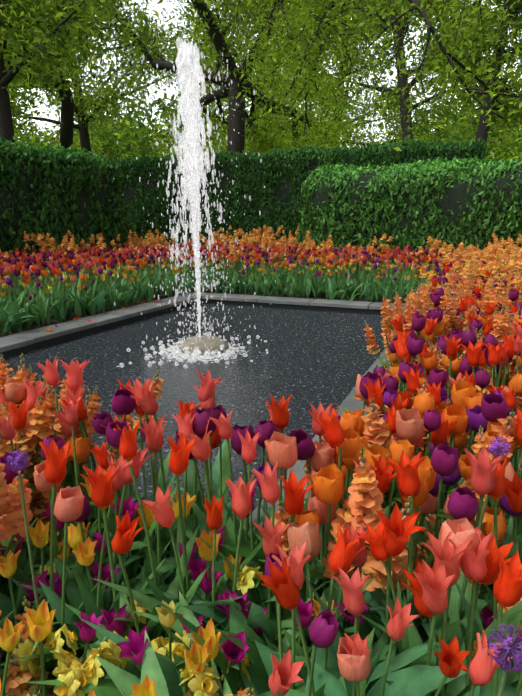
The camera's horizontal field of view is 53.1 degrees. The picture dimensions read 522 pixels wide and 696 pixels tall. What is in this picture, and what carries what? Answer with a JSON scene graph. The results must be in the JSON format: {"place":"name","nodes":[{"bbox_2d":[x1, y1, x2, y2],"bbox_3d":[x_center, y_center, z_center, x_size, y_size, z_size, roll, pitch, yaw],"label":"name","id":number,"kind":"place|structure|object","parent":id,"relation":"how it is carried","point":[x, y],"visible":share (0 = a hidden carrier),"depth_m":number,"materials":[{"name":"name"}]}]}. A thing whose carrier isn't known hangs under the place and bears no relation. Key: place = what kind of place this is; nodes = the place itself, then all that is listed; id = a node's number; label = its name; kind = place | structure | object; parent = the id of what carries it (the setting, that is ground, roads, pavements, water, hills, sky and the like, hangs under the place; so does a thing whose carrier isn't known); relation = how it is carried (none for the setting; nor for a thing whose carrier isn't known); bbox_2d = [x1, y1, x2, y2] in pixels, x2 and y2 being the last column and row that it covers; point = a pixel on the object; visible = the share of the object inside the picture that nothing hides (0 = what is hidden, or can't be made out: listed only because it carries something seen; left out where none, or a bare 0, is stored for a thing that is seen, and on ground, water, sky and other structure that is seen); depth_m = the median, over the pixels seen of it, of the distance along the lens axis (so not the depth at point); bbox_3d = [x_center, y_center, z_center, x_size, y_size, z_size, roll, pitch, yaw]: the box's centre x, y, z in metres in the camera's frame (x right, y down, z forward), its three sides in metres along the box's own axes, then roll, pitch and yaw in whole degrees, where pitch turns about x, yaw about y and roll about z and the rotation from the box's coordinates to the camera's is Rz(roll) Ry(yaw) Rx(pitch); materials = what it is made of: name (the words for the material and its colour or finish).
{"place":"outdoors","nodes":[
{"label":"outdoors","id":0,"kind":"place"},
{"bbox_2d":[2,303,391,519],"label":"pool water","id":1,"kind":"structure","parent":0,"point":[316,358],"depth_m":4.81,"materials":[{"name":"grey liquid"}]},
{"bbox_2d":[113,37,282,368],"bbox_3d":[-0.565,-1.353,5.014,1.530,2.876,1.831,6,15,23],"label":"fountain jet","id":2,"kind":"object","parent":1,"relation":"on","point":[190,76],"visible":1,"depth_m":4.81,"materials":[{"name":"white liquid"}]},
{"bbox_2d":[177,336,228,354],"bbox_3d":[-0.580,-0.005,5.285,0.518,0.236,0.375,0,14,1],"label":"fountain rock","id":3,"kind":"object","parent":1,"relation":"in","point":[215,343],"visible":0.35,"depth_m":5.15,"materials":[{"name":"beige stone"}]},
{"bbox_2d":[0,287,404,336],"bbox_3d":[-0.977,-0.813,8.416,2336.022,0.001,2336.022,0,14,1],"label":"ground","id":4,"kind":"structure","parent":0,"point":[254,290],"depth_m":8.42,"materials":[{"name":"brown soil"}]},
{"bbox_2d":[0,299,403,358],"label":"pool coping","id":5,"kind":"object","parent":4,"relation":"in","point":[41,344],"depth_m":7.37,"materials":[{"name":"grey stone"}]},
{"bbox_2d":[0,292,405,532],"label":"pool coping","id":6,"kind":"object","parent":4,"relation":"on","point":[32,336],"visible":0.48,"depth_m":6.25,"materials":[{"name":"grey stone"}]},
{"bbox_2d":[0,225,521,695],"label":"flowers","id":7,"kind":"object","parent":4,"relation":"on","point":[491,337],"visible":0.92,"depth_m":1.26,"materials":[{"name":"plant"}]},
{"bbox_2d":[0,232,521,695],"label":"flower foliage","id":8,"kind":"object","parent":4,"relation":"on","point":[152,573],"visible":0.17,"depth_m":1.24,"materials":[{"name":"green plant"}]},
{"bbox_2d":[0,0,521,160],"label":"tree foliage","id":9,"kind":"object","parent":4,"relation":"on","point":[472,35],"visible":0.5,"depth_m":16.32,"materials":[{"name":"green plant"}]},
{"bbox_2d":[0,0,521,158],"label":"foliage","id":10,"kind":"object","parent":4,"relation":"on","point":[236,122],"visible":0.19,"depth_m":18.25,"materials":[{"name":"green plant"}]},
{"bbox_2d":[0,135,521,308],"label":"hedge","id":11,"kind":"object","parent":4,"relation":"on","point":[419,169],"depth_m":10.46,"materials":[{"name":"green plant"}]},
{"bbox_2d":[12,0,521,148],"label":"sky","id":12,"kind":"structure","parent":0,"point":[164,4],"materials":[{"name":"white"}]}
]}

